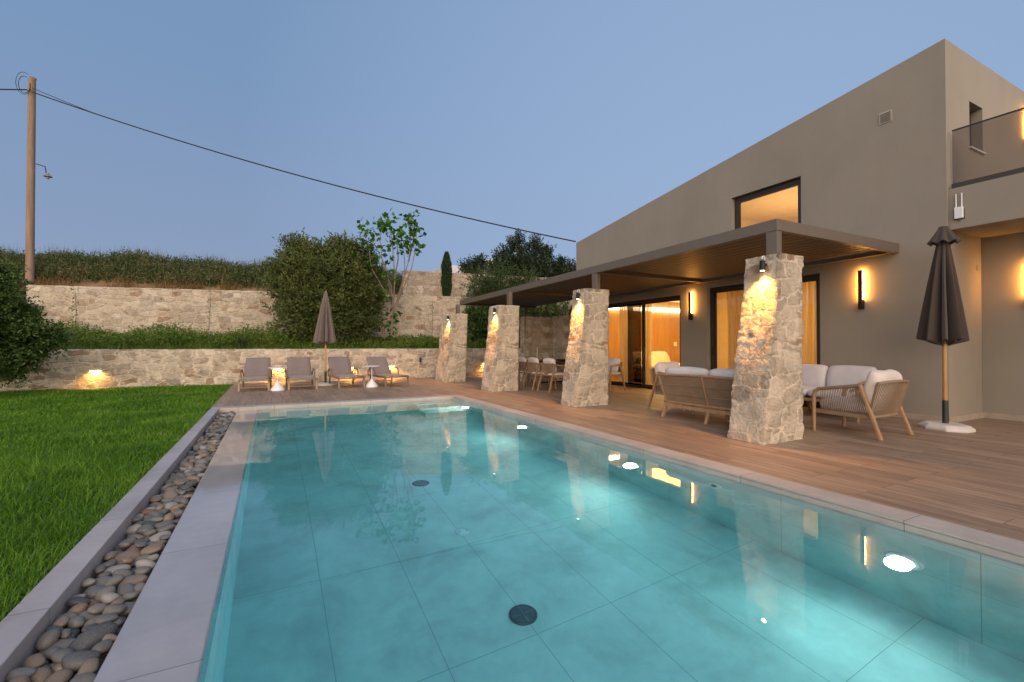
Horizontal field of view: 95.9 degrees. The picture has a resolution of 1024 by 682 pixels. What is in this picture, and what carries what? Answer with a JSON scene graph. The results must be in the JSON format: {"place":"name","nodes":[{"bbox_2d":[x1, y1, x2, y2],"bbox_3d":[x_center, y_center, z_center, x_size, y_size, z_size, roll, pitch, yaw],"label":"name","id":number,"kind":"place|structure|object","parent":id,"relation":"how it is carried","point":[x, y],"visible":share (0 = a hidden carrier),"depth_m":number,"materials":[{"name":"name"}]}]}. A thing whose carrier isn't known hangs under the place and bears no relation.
{"place":"outdoors","nodes":[
{"label":"outdoors","id":0,"kind":"place"},
{"bbox_2d":[0,382,233,621],"bbox_3d":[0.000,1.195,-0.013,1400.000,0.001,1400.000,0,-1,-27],"label":"ground","id":1,"kind":"structure","parent":0,"point":[2,555],"depth_m":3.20,"materials":[{"name":"plant"}]},
{"bbox_2d":[0,253,79,389],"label":"dark shrub","id":2,"kind":"object","parent":1,"relation":"on","point":[25,341],"visible":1,"depth_m":10.46,"materials":[{"name":"green plant"}]},
{"bbox_2d":[0,407,219,681],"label":"kerb","id":3,"kind":"structure","parent":1,"relation":"on","point":[58,586],"depth_m":2.43,"materials":[{"name":"concrete"}]},
{"bbox_2d":[0,348,519,391],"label":"retaining wall","id":4,"kind":"structure","parent":1,"relation":"on","point":[126,368],"depth_m":13.65,"materials":[{"name":"stone"}]},
{"bbox_2d":[211,375,1023,541],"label":"deck","id":5,"kind":"structure","parent":1,"relation":"on","point":[974,480],"depth_m":5.35,"materials":[{"name":"brown wood"}]},
{"bbox_2d":[238,357,272,391],"bbox_3d":[-6.907,0.877,12.479,0.764,0.828,1.727,0,-1,-25],"label":"sun lounger","id":6,"kind":"object","parent":5,"relation":"on","point":[256,368],"visible":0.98,"depth_m":12.95,"materials":[{"name":"grey fabric"}]},
{"bbox_2d":[268,367,286,390],"bbox_3d":[-6.083,0.984,11.998,0.450,0.598,0.450,0,-1,-27],"label":"side table","id":7,"kind":"object","parent":5,"relation":"on","point":[277,386],"visible":0.99,"depth_m":11.93,"materials":[{"name":"white plastic"}]},
{"bbox_2d":[285,357,317,390],"bbox_3d":[-5.889,0.881,12.873,0.764,0.828,1.727,0,-1,-28],"label":"sun lounger","id":8,"kind":"object","parent":5,"relation":"on","point":[298,367],"visible":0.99,"depth_m":13.34,"materials":[{"name":"grey fabric"}]},
{"bbox_2d":[313,291,337,385],"bbox_3d":[-5.554,-0.098,13.755,0.735,2.800,0.720,0,-1,11],"label":"parasol","id":9,"kind":"object","parent":5,"relation":"on","point":[324,334],"visible":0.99,"depth_m":13.65,"materials":[{"name":"fabric"}]},
{"bbox_2d":[327,357,364,388],"bbox_3d":[-4.831,0.886,13.351,0.764,0.828,1.727,0,-1,-32],"label":"sun lounger","id":10,"kind":"object","parent":5,"relation":"on","point":[339,367],"visible":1,"depth_m":13.77,"materials":[{"name":"grey fabric"}]},
{"bbox_2d":[364,365,378,386],"bbox_3d":[-3.952,0.995,13.015,0.450,0.598,0.450,0,-1,-27],"label":"side table","id":11,"kind":"object","parent":5,"relation":"on","point":[371,383],"visible":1,"depth_m":12.94,"materials":[{"name":"white plastic"}]},
{"bbox_2d":[366,356,408,387],"bbox_3d":[-3.733,0.890,13.711,0.764,0.828,1.727,0,-1,-36],"label":"sun lounger","id":12,"kind":"object","parent":5,"relation":"on","point":[382,370],"visible":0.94,"depth_m":14.10,"materials":[{"name":"grey fabric"}]},
{"bbox_2d":[435,313,467,381],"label":"stone pillar","id":13,"kind":"structure","parent":5,"relation":"on","point":[451,363],"depth_m":15.05,"materials":[{"name":"stone"}]},
{"bbox_2d":[481,305,519,391],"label":"stone pillar","id":14,"kind":"structure","parent":5,"relation":"on","point":[500,367],"depth_m":11.87,"materials":[{"name":"stone"}]},
{"bbox_2d":[518,357,538,387],"bbox_3d":[0.342,0.873,13.071,0.598,0.851,0.625,0,-1,-29],"label":"dining chair","id":15,"kind":"object","parent":5,"relation":"on","point":[522,368],"visible":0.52,"depth_m":12.82,"materials":[{"name":"brown wood"}]},
{"bbox_2d":[522,357,551,389],"bbox_3d":[0.669,0.865,12.422,0.598,0.851,0.625,0,-1,-25],"label":"dining chair","id":16,"kind":"object","parent":5,"relation":"on","point":[533,364],"visible":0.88,"depth_m":12.22,"materials":[{"name":"brown wood"}]},
{"bbox_2d":[520,314,570,381],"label":"partition wall","id":17,"kind":"structure","parent":5,"relation":"on","point":[548,337],"depth_m":15.02,"materials":[{"name":"stone"}]},
{"bbox_2d":[537,358,564,392],"bbox_3d":[1.037,0.858,11.778,0.598,0.851,0.625,0,-1,-27],"label":"dining chair","id":18,"kind":"object","parent":5,"relation":"on","point":[548,365],"visible":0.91,"depth_m":11.58,"materials":[{"name":"brown wood"}]},
{"bbox_2d":[561,288,608,406],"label":"stone pillar","id":19,"kind":"structure","parent":5,"relation":"on","point":[585,382],"depth_m":8.93,"materials":[{"name":"stone"}]},
{"bbox_2d":[608,358,625,391],"bbox_3d":[2.554,0.862,12.086,0.598,0.851,0.625,0,-1,-33],"label":"dining chair","id":20,"kind":"object","parent":5,"relation":"on","point":[615,366],"visible":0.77,"depth_m":11.94,"materials":[{"name":"fabric"}]},
{"bbox_2d":[648,362,684,410],"bbox_3d":[3.166,0.825,8.769,0.810,0.853,0.851,0,-1,-31],"label":"rope armchair","id":21,"kind":"object","parent":5,"relation":"on","point":[660,367],"visible":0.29,"depth_m":8.82,"materials":[{"name":"fabric"}]},
{"bbox_2d":[658,367,733,424],"bbox_3d":[3.148,0.814,6.944,0.916,0.838,1.771,0,-1,-30],"label":"rope sofa","id":22,"kind":"object","parent":5,"relation":"on","point":[692,387],"visible":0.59,"depth_m":6.88,"materials":[{"name":"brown wood"}]},
{"bbox_2d":[727,253,803,444],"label":"stone pillar","id":23,"kind":"structure","parent":5,"relation":"on","point":[767,400],"depth_m":5.61,"materials":[{"name":"stone"}]},
{"bbox_2d":[456,219,898,315],"bbox_3d":[2.134,-0.121,11.677,3.315,2.800,11.351,0,-1,-27],"label":"pergola","id":24,"kind":"object","parent":23,"relation":"on","point":[721,256],"visible":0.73,"depth_m":8.43,"materials":[{"name":"beige metal"}]},
{"bbox_2d":[576,39,1023,422],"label":"villa","id":25,"kind":"object","parent":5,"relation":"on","point":[903,153],"visible":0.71,"depth_m":7.67,"materials":[{"name":"beige paint"}]},
{"bbox_2d":[619,307,627,381],"bbox_3d":[3.391,0.108,13.771,0.140,2.330,0.612,0,-1,-27],"label":"curtain","id":26,"kind":"object","parent":25,"relation":"hanging from","point":[623,344],"visible":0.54,"depth_m":13.82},
{"bbox_2d":[608,295,680,389],"bbox_3d":[3.563,0.082,12.834,0.080,2.416,3.106,0,-1,-27],"label":"sliding door","id":27,"kind":"structure","parent":25,"relation":"in","point":[673,298],"depth_m":12.70,"materials":[{"name":"brown metal"}]},
{"bbox_2d":[610,307,679,312],"bbox_3d":[4.917,-1.110,16.250,4.900,0.120,0.080,0,-1,-27],"label":"led strip","id":28,"kind":"object","parent":25,"relation":"attached to","point":[665,310],"visible":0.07,"depth_m":16.45,"materials":[{"name":"white"}]},
{"bbox_2d":[645,304,651,384],"bbox_3d":[3.817,0.099,12.964,0.144,2.330,0.231,1,-1,-53],"label":"curtain","id":29,"kind":"object","parent":25,"relation":"hanging from","point":[648,323],"visible":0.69,"depth_m":12.92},
{"bbox_2d":[641,351,679,379],"bbox_3d":[5.132,0.790,15.056,2.000,0.894,2.200,0,-1,-27],"label":"armchair","id":30,"kind":"object","parent":25,"relation":"on","point":[659,356],"visible":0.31,"depth_m":15.84,"materials":[{"name":"fabric"}]},
{"bbox_2d":[688,292,692,319],"bbox_3d":[4.280,-0.837,11.070,0.085,0.660,0.060,0,-1,-27],"label":"wall lamp","id":31,"kind":"object","parent":25,"relation":"attached to","point":[690,315],"visible":1,"depth_m":11.05,"materials":[{"name":"black metal"}]},
{"bbox_2d":[710,274,819,407],"bbox_3d":[5.196,0.007,9.643,0.125,2.496,2.476,0,-1,-27],"label":"sliding door","id":32,"kind":"structure","parent":25,"relation":"in","point":[816,277],"depth_m":10.46,"materials":[{"name":"brown metal"}]},
{"bbox_2d":[735,178,800,228],"bbox_3d":[5.290,-2.494,9.539,0.080,1.296,1.496,0,-1,-27],"label":"window","id":33,"kind":"structure","parent":25,"relation":"in","point":[797,182],"depth_m":9.53,"materials":[{"name":"brown metal"}]},
{"bbox_2d":[727,281,816,368],"bbox_3d":[5.504,0.023,9.707,0.140,2.410,2.273,0,-1,-27],"label":"curtain","id":34,"kind":"object","parent":25,"relation":"hanging from","point":[809,337],"visible":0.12,"depth_m":9.16,"materials":[{"name":"fabric"}]},
{"bbox_2d":[858,270,863,308],"bbox_3d":[5.944,-0.873,7.867,0.085,0.660,0.060,0,-1,-27],"label":"wall lamp","id":35,"kind":"object","parent":25,"relation":"attached to","point":[860,291],"visible":1,"depth_m":7.84,"materials":[{"name":"black metal"}]},
{"bbox_2d":[954,193,964,220],"bbox_3d":[6.587,-1.968,6.815,0.045,0.413,0.120,0,-1,-27],"label":"outdoor router","id":36,"kind":"object","parent":25,"relation":"attached to","point":[959,212],"visible":1,"depth_m":6.80,"materials":[{"name":"white plastic"}]},
{"bbox_2d":[969,112,985,154],"bbox_3d":[7.413,-3.416,7.503,0.560,0.758,0.250,0,-1,-27],"label":"window","id":37,"kind":"structure","parent":25,"relation":"in","point":[970,147],"depth_m":7.49,"materials":[{"name":"brown metal"}]},
{"bbox_2d":[802,364,876,421],"bbox_3d":[5.083,0.828,8.212,0.916,0.838,2.351,0,-1,-27],"label":"rope sofa","id":38,"kind":"object","parent":5,"relation":"on","point":[815,376],"visible":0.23,"depth_m":7.76,"materials":[{"name":"fabric"}]},
{"bbox_2d":[811,369,913,440],"bbox_3d":[4.640,0.796,6.135,0.810,0.853,0.851,0,-1,-27],"label":"rope armchair","id":39,"kind":"object","parent":5,"relation":"on","point":[881,393],"visible":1,"depth_m":5.88,"materials":[{"name":"brown wood"}]},
{"bbox_2d":[916,226,975,432],"bbox_3d":[6.016,-0.185,6.425,0.550,2.813,0.589,0,-1,-24],"label":"parasol","id":40,"kind":"object","parent":5,"relation":"on","point":[942,322],"visible":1,"depth_m":6.38,"materials":[{"name":"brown fabric"}]},
{"bbox_2d":[17,268,398,294],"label":"hill","id":41,"kind":"structure","parent":0,"point":[100,283],"depth_m":18.42,"materials":[{"name":"green plant"}]},
{"bbox_2d":[15,72,52,282],"bbox_3d":[-18.050,-5.959,17.463,1.029,8.204,0.336,0,-1,-27],"label":"utility pole","id":42,"kind":"object","parent":41,"relation":"on","point":[30,197],"visible":0.98,"depth_m":17.38,"materials":[{"name":"brown wood"}]},
{"bbox_2d":[31,88,575,241],"bbox_3d":[-7.964,-6.405,16.354,20.276,6.269,0.057,0,-1,6],"label":"overhead cable","id":43,"kind":"object","parent":42,"relation":"attached to","point":[296,174],"visible":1,"depth_m":16.29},
{"bbox_2d":[0,243,401,292],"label":"bank growth","id":44,"kind":"object","parent":41,"relation":"on","point":[149,267],"visible":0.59,"depth_m":19.13,"materials":[{"name":"plant"}]},
{"bbox_2d":[440,251,452,295],"bbox_3d":[-2.954,-2.876,20.869,0.583,2.395,0.565,0,-1,-27],"label":"cypress","id":45,"kind":"object","parent":41,"relation":"on","point":[446,266],"visible":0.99,"depth_m":20.72,"materials":[{"name":"green plant"}]},
{"bbox_2d":[457,252,488,273],"bbox_3d":[-2.489,-3.758,31.349,2.585,4.724,1.884,0,-1,-27],"label":"tree","id":46,"kind":"object","parent":41,"relation":"on","point":[465,268],"visible":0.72,"depth_m":31.16,"materials":[{"name":"green plant"}]},
{"bbox_2d":[402,270,545,296],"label":"garden wall","id":47,"kind":"structure","parent":41,"relation":"on","point":[424,283],"depth_m":20.74,"materials":[{"name":"stone"}]},
{"bbox_2d":[479,228,575,277],"bbox_3d":[1.736,-3.970,29.178,7.808,6.116,3.009,0,-1,-27],"label":"tall tree","id":48,"kind":"object","parent":41,"relation":"on","point":[528,258],"visible":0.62,"depth_m":28.40,"materials":[{"name":"green plant"}]},
{"bbox_2d":[544,301,571,315],"bbox_3d":[3.679,-1.085,22.187,5.380,3.192,2.162,0,-1,-27],"label":"dark bush","id":49,"kind":"object","parent":41,"relation":"on","point":[564,308],"visible":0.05,"depth_m":21.20,"materials":[{"name":"green plant"}]},
{"bbox_2d":[0,0,1023,277],"label":"sky","id":50,"kind":"structure","parent":0,"point":[565,119],"materials":[{"name":"blue"}]},
{"bbox_2d":[196,399,1023,681],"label":"pool water","id":51,"kind":"structure","parent":0,"point":[448,540],"depth_m":2.46,"materials":[{"name":"liquid"}]},
{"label":"terrace ground","id":52,"kind":"structure","parent":0,"visible":0},
{"bbox_2d":[227,329,256,347],"bbox_3d":[-8.748,-0.132,14.970,1.147,0.705,1.436,0,-1,18],"label":"grass clump","id":53,"kind":"object","parent":52,"relation":"on","point":[242,343],"visible":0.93,"depth_m":14.95,"materials":[{"name":"green plant"}]},
{"bbox_2d":[51,318,519,349],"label":"weeds","id":54,"kind":"object","parent":52,"relation":"on","point":[172,338],"visible":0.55,"depth_m":15.76,"materials":[{"name":"green plant"}]},
{"bbox_2d":[66,287,81,341],"bbox_3d":[-13.360,-0.800,14.061,0.335,1.703,0.361,0,-1,-27],"label":"thin sapling","id":55,"kind":"object","parent":54,"relation":"on","point":[74,309],"visible":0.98,"depth_m":14.06,"materials":[{"name":"green plant"}]},
{"bbox_2d":[353,208,426,338],"bbox_3d":[-4.699,-2.705,17.805,2.936,5.275,1.450,0,-1,-27],"label":"young tree","id":56,"kind":"object","parent":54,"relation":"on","point":[383,229],"visible":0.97,"depth_m":17.83,"materials":[{"name":"green plant"}]},
{"bbox_2d":[26,285,571,338],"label":"terrace wall","id":57,"kind":"structure","parent":52,"relation":"on","point":[119,309],"depth_m":17.65,"materials":[{"name":"stone"}]},
{"bbox_2d":[253,227,392,346],"bbox_3d":[-6.837,-1.795,17.155,4.938,4.724,3.414,0,-1,-27],"label":"olive bush","id":58,"kind":"object","parent":52,"relation":"on","point":[309,273],"visible":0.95,"depth_m":16.47,"materials":[{"name":"green plant"}]},
{"bbox_2d":[462,306,490,345],"bbox_3d":[-1.233,-0.642,19.646,2.237,2.275,1.716,0,-1,-27],"label":"dark bush","id":59,"kind":"object","parent":52,"relation":"on","point":[477,327],"visible":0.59,"depth_m":19.31,"materials":[{"name":"green plant"}]},
{"bbox_2d":[460,257,554,315],"bbox_3d":[0.033,-1.658,20.512,4.956,4.099,1.913,0,-1,-27],"label":"light olive tree","id":60,"kind":"object","parent":52,"relation":"on","point":[490,282],"visible":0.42,"depth_m":19.94,"materials":[{"name":"green plant"}]},
{"bbox_2d":[519,303,560,339],"bbox_3d":[0.710,-0.804,20.676,3.647,2.598,1.911,0,-1,-27],"label":"dark bush","id":61,"kind":"object","parent":52,"relation":"on","point":[537,313],"visible":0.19,"depth_m":20.65,"materials":[{"name":"green plant"}]},
{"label":"trough bed","id":62,"kind":"structure","parent":0,"visible":0},
{"bbox_2d":[41,411,235,681],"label":"river pebbles","id":63,"kind":"object","parent":62,"relation":"on","point":[216,429],"visible":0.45,"depth_m":3.99,"materials":[{"name":"stone"}]},
{"bbox_2d":[9,675,30,681],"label":"river pebble","id":64,"kind":"object","parent":63,"relation":"on","point":[25,678],"visible":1,"depth_m":1.67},
{"bbox_2d":[23,653,45,668],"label":"river pebble","id":65,"kind":"object","parent":63,"relation":"on","point":[36,660],"visible":0.82,"depth_m":1.78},
{"bbox_2d":[30,667,52,681],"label":"river pebble","id":66,"kind":"object","parent":63,"relation":"on","point":[42,674],"visible":0.6,"depth_m":1.73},
{"bbox_2d":[5,667,36,681],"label":"river pebble","id":67,"kind":"object","parent":66,"relation":"on","point":[23,671],"visible":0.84,"depth_m":1.71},
{"bbox_2d":[43,647,60,658],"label":"river pebble","id":68,"kind":"object","parent":63,"relation":"on","point":[48,653],"visible":0.56,"depth_m":1.86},
{"bbox_2d":[39,637,75,660],"bbox_3d":[-1.885,1.286,1.933,0.091,0.058,0.134,14,10,40],"label":"river pebble","id":69,"kind":"object","parent":63,"relation":"on","point":[63,643],"visible":0.36,"depth_m":1.92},
{"bbox_2d":[36,628,60,650],"bbox_3d":[-1.931,1.244,1.926,0.063,0.054,0.094,3,10,-12],"label":"river pebble","id":70,"kind":"object","parent":69,"relation":"on","point":[47,639],"visible":1,"depth_m":1.91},
{"bbox_2d":[44,668,73,681],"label":"river pebble","id":71,"kind":"object","parent":63,"relation":"on","point":[63,675],"visible":1,"depth_m":1.72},
{"bbox_2d":[52,616,69,626],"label":"river pebble","id":72,"kind":"object","parent":63,"relation":"on","point":[62,621],"visible":0.77,"depth_m":2.03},
{"bbox_2d":[50,648,73,662],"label":"river pebble","id":73,"kind":"object","parent":63,"relation":"on","point":[57,656],"visible":0.68,"depth_m":1.82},
{"bbox_2d":[60,628,71,638],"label":"river pebble","id":74,"kind":"object","parent":63,"relation":"on","point":[66,633],"visible":0.96,"depth_m":1.96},
{"bbox_2d":[67,616,84,627],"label":"river pebble","id":75,"kind":"object","parent":63,"relation":"on","point":[76,622],"visible":0.92,"depth_m":2.04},
{"bbox_2d":[67,602,87,613],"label":"river pebble","id":76,"kind":"object","parent":63,"relation":"on","point":[79,608],"visible":0.54,"depth_m":2.14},
{"bbox_2d":[66,596,90,606],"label":"river pebble","id":77,"kind":"object","parent":63,"relation":"on","point":[72,601],"visible":0.84,"depth_m":2.19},
{"bbox_2d":[61,650,99,671],"bbox_3d":[-1.686,1.245,1.804,0.120,0.055,0.091,5,1,-24],"label":"river pebble","id":78,"kind":"object","parent":63,"relation":"on","point":[74,661],"visible":0.8,"depth_m":1.78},
{"bbox_2d":[70,672,96,681],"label":"river pebble","id":79,"kind":"object","parent":63,"relation":"on","point":[87,677],"visible":0.93,"depth_m":1.68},
{"bbox_2d":[77,657,98,674],"bbox_3d":[-1.615,1.246,1.764,0.059,0.041,0.091,-1,1,-29],"label":"river pebble","id":80,"kind":"object","parent":63,"relation":"on","point":[91,665],"visible":0.8,"depth_m":1.75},
{"bbox_2d":[79,610,101,627],"bbox_3d":[-1.957,1.281,2.137,0.124,0.070,0.080,11,-5,-42],"label":"river pebble","id":81,"kind":"object","parent":63,"relation":"on","point":[86,615],"visible":0.2,"depth_m":2.12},
{"bbox_2d":[87,603,106,613],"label":"river pebble","id":82,"kind":"object","parent":81,"relation":"on","point":[98,608],"visible":0.9,"depth_m":2.12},
{"bbox_2d":[67,622,117,651],"bbox_3d":[-1.769,1.267,1.950,0.104,0.110,0.169,8,8,30],"label":"river pebble","id":83,"kind":"object","parent":63,"relation":"on","point":[90,638],"visible":0.56,"depth_m":1.93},
{"bbox_2d":[83,585,106,598],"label":"river pebble","id":84,"kind":"object","parent":63,"relation":"on","point":[90,592],"visible":0.37,"depth_m":2.31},
{"bbox_2d":[87,576,110,587],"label":"river pebble","id":85,"kind":"object","parent":63,"relation":"on","point":[102,580],"visible":0.27,"depth_m":2.42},
{"bbox_2d":[81,578,95,586],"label":"river pebble","id":86,"kind":"object","parent":85,"relation":"on","point":[87,582],"visible":1,"depth_m":2.36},
{"bbox_2d":[91,639,112,654],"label":"river pebble","id":87,"kind":"object","parent":63,"relation":"on","point":[103,646],"visible":0.83,"depth_m":1.87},
{"bbox_2d":[94,586,115,601],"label":"river pebble","id":88,"kind":"object","parent":63,"relation":"on","point":[100,593],"visible":0.68,"depth_m":2.27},
{"bbox_2d":[94,613,118,623],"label":"river pebble","id":89,"kind":"object","parent":63,"relation":"on","point":[108,617],"visible":0.85,"depth_m":2.05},
{"bbox_2d":[101,592,118,603],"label":"river pebble","id":90,"kind":"object","parent":63,"relation":"on","point":[109,598],"visible":0.89,"depth_m":2.22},
{"bbox_2d":[103,574,123,585],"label":"river pebble","id":91,"kind":"object","parent":63,"relation":"on","point":[116,579],"visible":0.91,"depth_m":2.40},
{"bbox_2d":[102,604,126,614],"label":"river pebble","id":92,"kind":"object","parent":63,"relation":"on","point":[118,609],"visible":0.82,"depth_m":2.13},
{"bbox_2d":[104,564,130,576],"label":"river pebble","id":93,"kind":"object","parent":63,"relation":"on","point":[111,569],"visible":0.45,"depth_m":2.55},
{"bbox_2d":[112,569,133,577],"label":"river pebble","id":94,"kind":"object","parent":63,"relation":"on","point":[126,572],"visible":0.54,"depth_m":2.49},
{"bbox_2d":[116,583,133,595],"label":"river pebble","id":95,"kind":"object","parent":63,"relation":"on","point":[122,589],"visible":0.59,"depth_m":2.34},
{"bbox_2d":[113,537,136,550],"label":"river pebble","id":96,"kind":"object","parent":63,"relation":"on","point":[131,540],"visible":0.62,"depth_m":2.88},
{"bbox_2d":[118,602,134,615],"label":"river pebble","id":97,"kind":"object","parent":63,"relation":"on","point":[130,605],"visible":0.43,"depth_m":2.18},
{"bbox_2d":[113,549,141,567],"bbox_3d":[-2.266,1.290,2.720,0.119,0.097,0.142,11,10,43],"label":"river pebble","id":98,"kind":"object","parent":63,"relation":"on","point":[134,554],"visible":0.38,"depth_m":2.71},
{"bbox_2d":[118,574,147,586],"bbox_3d":[-2.015,1.280,2.449,0.134,0.062,0.119,-5,3,31],"label":"river pebble","id":99,"kind":"object","parent":63,"relation":"on","point":[135,579],"visible":0.68,"depth_m":2.43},
{"bbox_2d":[125,524,141,534],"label":"river pebble","id":100,"kind":"object","parent":63,"relation":"on","point":[132,529],"visible":0.55,"depth_m":3.08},
{"bbox_2d":[135,566,150,574],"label":"river pebble","id":101,"kind":"object","parent":63,"relation":"on","point":[145,570],"visible":0.84,"depth_m":2.51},
{"bbox_2d":[135,559,155,569],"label":"river pebble","id":102,"kind":"object","parent":63,"relation":"on","point":[145,562],"visible":0.7,"depth_m":2.58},
{"bbox_2d":[136,524,154,534],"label":"river pebble","id":103,"kind":"object","parent":63,"relation":"on","point":[141,530],"visible":0.79,"depth_m":3.06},
{"bbox_2d":[140,543,162,554],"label":"river pebble","id":104,"kind":"object","parent":63,"relation":"on","point":[153,548],"visible":0.93,"depth_m":2.76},
{"bbox_2d":[149,531,171,541],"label":"river pebble","id":105,"kind":"object","parent":63,"relation":"on","point":[155,537],"visible":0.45,"depth_m":2.98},
{"bbox_2d":[154,520,173,528],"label":"river pebble","id":106,"kind":"object","parent":63,"relation":"on","point":[162,524],"visible":0.75,"depth_m":3.16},
{"bbox_2d":[162,490,178,498],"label":"river pebble","id":107,"kind":"object","parent":63,"relation":"on","point":[170,493],"visible":0.73,"depth_m":3.78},
{"label":"river pebble","id":108,"kind":"object","parent":63,"relation":"on","visible":0},
{"bbox_2d":[122,591,139,600],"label":"river pebble","id":109,"kind":"object","parent":108,"relation":"on","point":[129,596],"visible":0.9,"depth_m":2.27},
{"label":"pool floor","id":110,"kind":"structure","parent":0,"visible":0},
{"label":"pool wall","id":111,"kind":"structure","parent":110,"relation":"on","visible":0},
{"bbox_2d":[219,395,461,412],"bbox_3d":[-3.342,1.408,9.744,4.790,0.300,0.300,0,-1,-27],"label":"coping end","id":112,"kind":"object","parent":111,"relation":"on","point":[235,409],"visible":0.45,"depth_m":9.42,"materials":[{"name":"stone"}]},
{"bbox_2d":[453,396,1023,564],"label":"coping","id":113,"kind":"object","parent":111,"relation":"on","point":[1006,548],"visible":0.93,"depth_m":3.57,"materials":[{"name":"stone"}]},
{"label":"pool side wall","id":114,"kind":"structure","parent":110,"relation":"on","visible":0},
{"bbox_2d":[93,410,256,681],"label":"overflow coping","id":115,"kind":"object","parent":114,"relation":"on","point":[161,636],"visible":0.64,"depth_m":2.32,"materials":[{"name":"stone"}]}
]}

